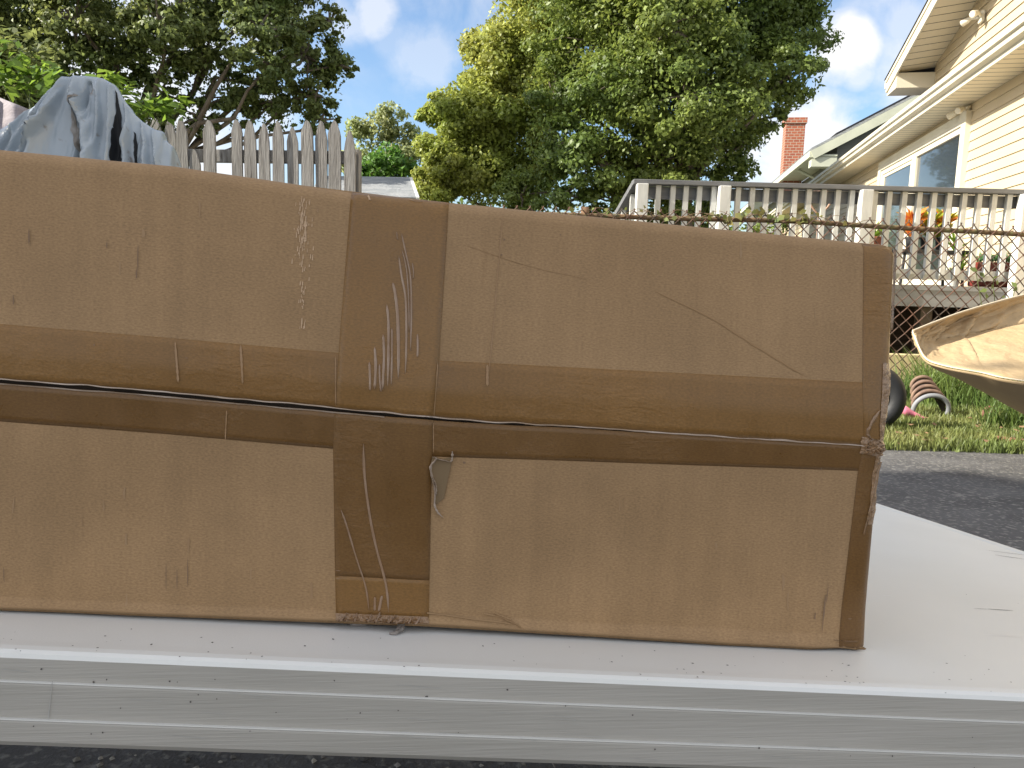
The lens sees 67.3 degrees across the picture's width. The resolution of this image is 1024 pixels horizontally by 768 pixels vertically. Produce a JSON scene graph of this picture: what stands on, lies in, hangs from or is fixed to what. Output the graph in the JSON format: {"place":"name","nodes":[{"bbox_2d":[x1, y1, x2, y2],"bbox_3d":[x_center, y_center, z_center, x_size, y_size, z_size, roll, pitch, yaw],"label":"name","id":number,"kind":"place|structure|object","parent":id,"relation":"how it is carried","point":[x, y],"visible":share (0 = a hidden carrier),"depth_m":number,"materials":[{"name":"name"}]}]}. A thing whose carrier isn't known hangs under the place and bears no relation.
{"place":"outdoors","nodes":[
{"label":"outdoors","id":0,"kind":"place"},
{"bbox_2d":[72,750,554,767],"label":"loose gravel","id":1,"kind":"structure","parent":0,"point":[313,760],"depth_m":0.83,"materials":[{"name":"grey gravel"}]},
{"bbox_2d":[15,0,926,231],"label":"sky","id":2,"kind":"structure","parent":0,"point":[403,50],"materials":[{"name":"blue"}]},
{"bbox_2d":[0,448,1023,767],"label":"driveway","id":3,"kind":"structure","parent":0,"point":[980,494],"depth_m":1.92,"materials":[{"name":"grey asphalt"}]},
{"bbox_2d":[0,503,1023,767],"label":"folding table","id":4,"kind":"object","parent":3,"relation":"on","point":[930,675],"visible":0.62,"depth_m":0.35,"materials":[{"name":"white plastic"}]},
{"bbox_2d":[0,150,895,649],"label":"cardboard carton","id":5,"kind":"object","parent":4,"relation":"on","point":[224,396],"visible":1,"depth_m":0.38,"materials":[{"name":"brown cardboard"}]},
{"bbox_2d":[811,204,829,237],"bbox_3d":[2.959,-1.428,7.464,0.237,0.888,0.024,2,8,0],"label":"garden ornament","id":6,"kind":"object","parent":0,"point":[813,209],"visible":0.16,"depth_m":7.42,"materials":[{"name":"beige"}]},
{"bbox_2d":[740,95,919,232],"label":"neighbour house","id":7,"kind":"structure","parent":0,"point":[797,166],"depth_m":27.79,"materials":[{"name":"grey"}]},
{"bbox_2d":[883,394,1023,453],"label":"grass","id":8,"kind":"structure","parent":0,"point":[966,434],"depth_m":3.15,"materials":[{"name":"green plant"}]},
{"bbox_3d":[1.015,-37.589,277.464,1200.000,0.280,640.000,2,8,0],"label":"lawn ground","id":9,"kind":"structure","parent":0,"visible":0},
{"bbox_2d":[0,75,181,167],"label":"tarp heap","id":10,"kind":"object","parent":9,"relation":"on","point":[89,117],"visible":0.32,"depth_m":3.29,"materials":[{"name":"grey fabric"}]},
{"bbox_2d":[0,98,28,128],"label":"canvas sheet","id":11,"kind":"object","parent":10,"relation":"on","point":[10,112],"visible":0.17,"depth_m":3.90,"materials":[{"name":"white fabric"}]},
{"bbox_2d":[0,39,194,129],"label":"leafy bush","id":12,"kind":"object","parent":9,"relation":"on","point":[164,107],"visible":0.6,"depth_m":4.16,"materials":[{"name":"green plant"}]},
{"bbox_2d":[0,0,359,149],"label":"oak tree","id":13,"kind":"object","parent":9,"relation":"on","point":[272,26],"visible":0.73,"depth_m":13.74,"materials":[{"name":"green plant"}]},
{"bbox_2d":[145,118,361,192],"bbox_3d":[-2.087,-0.822,4.714,2.303,1.558,0.161,2,8,0],"label":"picket fence","id":14,"kind":"object","parent":9,"relation":"on","point":[328,158],"visible":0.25,"depth_m":4.56,"materials":[{"name":"grey wood"}]},
{"bbox_2d":[314,176,418,198],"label":"garden shed","id":15,"kind":"structure","parent":9,"relation":"on","point":[404,187],"depth_m":13.33,"materials":[{"name":"grey"}]},
{"bbox_2d":[341,100,422,176],"bbox_3d":[-3.633,-5.497,21.320,2.736,4.669,1.714,2,8,0],"label":"birch tree","id":16,"kind":"object","parent":9,"relation":"on","point":[384,121],"visible":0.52,"depth_m":21.10,"materials":[{"name":"green plant"}]},
{"bbox_2d":[343,140,425,199],"bbox_3d":[-2.777,-4.281,18.663,2.546,3.152,1.201,2,8,0],"label":"garden shrub","id":17,"kind":"object","parent":9,"relation":"on","point":[390,163],"visible":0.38,"depth_m":18.28,"materials":[{"name":"green plant"}]},
{"bbox_2d":[410,0,590,210],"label":"ash tree","id":18,"kind":"object","parent":9,"relation":"on","point":[480,122],"visible":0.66,"depth_m":16.81,"materials":[{"name":"green plant"}]},
{"bbox_2d":[457,197,788,234],"bbox_3d":[-5.811,-4.081,23.579,43.993,3.996,5.962,2,8,0],"label":"distant hedge","id":19,"kind":"object","parent":9,"relation":"on","point":[757,225],"depth_m":22.81,"materials":[{"name":"green plant"}]},
{"bbox_2d":[491,0,844,227],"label":"maple tree","id":20,"kind":"object","parent":9,"relation":"on","point":[644,65],"visible":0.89,"depth_m":14.12,"materials":[{"name":"green plant"}]},
{"bbox_2d":[476,204,1023,381],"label":"chain link fence","id":21,"kind":"object","parent":9,"relation":"on","point":[859,225],"visible":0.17,"depth_m":4.50,"materials":[{"name":"metal"}]},
{"bbox_2d":[569,205,875,225],"bbox_3d":[1.177,-0.981,4.468,1.901,0.123,0.113,2,8,0],"label":"creeping vine","id":22,"kind":"object","parent":21,"relation":"attached to","point":[760,213],"visible":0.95,"depth_m":4.47,"materials":[{"name":"green plant"}]},
{"bbox_2d":[970,267,1017,377],"bbox_3d":[2.982,-0.310,4.538,0.640,0.734,0.026,2,8,0],"label":"climbing weed","id":23,"kind":"object","parent":21,"relation":"attached to","point":[974,269],"visible":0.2,"depth_m":4.50,"materials":[{"name":"green plant"}]},
{"bbox_2d":[614,179,1023,353],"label":"wooden deck","id":24,"kind":"structure","parent":9,"relation":"on","point":[865,199],"depth_m":6.55,"materials":[{"name":"grey paint"}]},
{"bbox_2d":[854,221,889,244],"bbox_3d":[3.312,-1.238,7.173,0.338,0.609,0.352,3,8,12],"label":"terracotta bowl","id":25,"kind":"object","parent":24,"relation":"on","point":[877,234],"visible":0.18,"depth_m":7.03,"materials":[{"name":"orange ceramic"}]},
{"bbox_2d":[892,249,968,285],"bbox_3d":[3.853,-1.084,7.205,0.620,0.326,0.400,2,8,0],"label":"patio table","id":26,"kind":"object","parent":24,"relation":"on","point":[919,252],"visible":0.19,"depth_m":7.03,"materials":[{"name":"black metal"}]},
{"bbox_2d":[897,207,927,248],"bbox_3d":[3.733,-1.442,7.143,0.302,0.392,0.308,-6,11,-45],"label":"flower pot","id":27,"kind":"object","parent":26,"relation":"on","point":[909,214],"visible":0.32,"depth_m":7.12,"materials":[{"name":"orange metal"}]},
{"bbox_2d":[920,206,942,249],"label":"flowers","id":28,"kind":"object","parent":26,"relation":"on","point":[939,215],"visible":0.25,"depth_m":7.13,"materials":[{"name":"plant"}]},
{"bbox_2d":[934,207,957,249],"bbox_3d":[3.996,-1.448,7.162,0.259,0.413,0.338,-1,8,-15],"label":"flower pot","id":29,"kind":"object","parent":26,"relation":"on","point":[954,216],"visible":0.24,"depth_m":7.13,"materials":[{"name":"black metal"}]},
{"bbox_2d":[945,233,977,285],"bbox_3d":[4.060,-1.158,6.984,0.300,0.543,0.218,-4,10,-35],"label":"herb pot","id":30,"kind":"object","parent":24,"relation":"on","point":[956,282],"visible":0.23,"depth_m":6.98,"materials":[{"name":"white paint"}]},
{"bbox_2d":[967,251,1010,286],"bbox_3d":[4.361,-1.044,6.897,0.522,0.346,0.234,2,8,0],"label":"trough planter","id":31,"kind":"object","parent":24,"relation":"on","point":[978,265],"visible":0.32,"depth_m":6.84,"materials":[{"name":"red plastic"}]},
{"bbox_2d":[769,0,1023,291],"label":"cream house","id":32,"kind":"structure","parent":9,"relation":"on","point":[945,63],"depth_m":8.74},
{"bbox_2d":[946,105,970,119],"bbox_3d":[4.959,-3.011,8.525,0.184,0.120,0.365,3,8,12],"label":"floodlight","id":33,"kind":"object","parent":32,"relation":"attached to","point":[958,110],"visible":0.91,"depth_m":8.45,"materials":[{"name":"beige plastic"}]},
{"bbox_2d":[960,9,985,26],"bbox_3d":[4.953,-3.933,8.250,0.184,0.120,0.365,3,8,12],"label":"floodlight","id":34,"kind":"object","parent":32,"relation":"attached to","point":[973,14],"visible":1,"depth_m":8.19,"materials":[{"name":"white plastic"}]},
{"bbox_2d":[886,369,906,426],"bbox_3d":[1.551,0.057,3.333,0.290,0.290,0.086,4,8,14],"label":"black wheel","id":35,"kind":"object","parent":9,"relation":"on","point":[897,400],"visible":0.24,"depth_m":3.27,"materials":[{"name":"black rubber"}]},
{"bbox_2d":[902,406,924,419],"bbox_3d":[1.917,0.138,3.678,0.119,0.068,0.062,3,8,8],"label":"pink sandal","id":36,"kind":"object","parent":9,"relation":"on","point":[908,411],"visible":0.49,"depth_m":3.66,"materials":[{"name":"pink plastic"}]},
{"bbox_2d":[895,364,933,400],"bbox_3d":[2.285,-0.005,4.435,0.336,0.241,0.418,-2,9,-27],"label":"grass tuft","id":37,"kind":"object","parent":9,"relation":"on","point":[906,385],"visible":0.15,"depth_m":4.41,"materials":[{"name":"green plant"}]},
{"bbox_2d":[891,346,956,399],"bbox_3d":[2.353,-0.056,4.369,0.585,0.363,0.517,-1,8,-20],"label":"grass tuft","id":38,"kind":"object","parent":9,"relation":"on","point":[921,366],"visible":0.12,"depth_m":4.37,"materials":[{"name":"green plant"}]},
{"bbox_2d":[910,375,950,414],"bbox_3d":[2.058,0.054,3.829,0.186,0.185,0.184,2,8,0],"label":"ribbed pot","id":39,"kind":"object","parent":9,"relation":"on","point":[923,387],"visible":0.99,"depth_m":3.80,"materials":[{"name":"brown ceramic"}]},
{"bbox_2d":[894,353,996,405],"bbox_3d":[2.399,-0.029,4.259,0.720,0.338,0.595,-1,8,-20],"label":"grass tuft","id":40,"kind":"object","parent":9,"relation":"on","point":[940,379],"visible":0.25,"depth_m":4.24,"materials":[{"name":"green plant"}]},
{"bbox_2d":[889,353,1023,382],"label":"garden wall","id":41,"kind":"structure","parent":9,"relation":"on","point":[891,364],"depth_m":5.48,"materials":[{"name":"beige concrete"}]},
{"bbox_2d":[895,417,1023,443],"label":"leaf litter","id":42,"kind":"object","parent":9,"relation":"on","point":[935,424],"visible":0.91,"depth_m":3.22,"materials":[{"name":"brown plant"}]},
{"bbox_2d":[907,372,1020,412],"bbox_3d":[2.509,0.013,4.132,0.858,0.288,0.565,2,8,0],"label":"grass tuft","id":43,"kind":"object","parent":9,"relation":"on","point":[953,399],"visible":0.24,"depth_m":4.11,"materials":[{"name":"green plant"}]},
{"bbox_2d":[911,294,1023,413],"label":"curled cardboard","id":44,"kind":"object","parent":9,"relation":"on","point":[987,339],"visible":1,"depth_m":2.60,"materials":[{"name":"beige cardboard"}]},
{"bbox_2d":[964,393,1023,432],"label":"grass tuft","id":45,"kind":"object","parent":9,"relation":"on","point":[1008,414],"visible":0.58,"depth_m":3.42,"materials":[{"name":"green plant"}]},
{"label":"grass","id":46,"kind":"object","parent":9,"relation":"on","visible":0},
{"bbox_2d":[0,17,82,108],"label":"dark shrub","id":47,"kind":"object","parent":46,"relation":"on","point":[22,101],"visible":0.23,"depth_m":4.94,"materials":[{"name":"green plant"}]}
]}

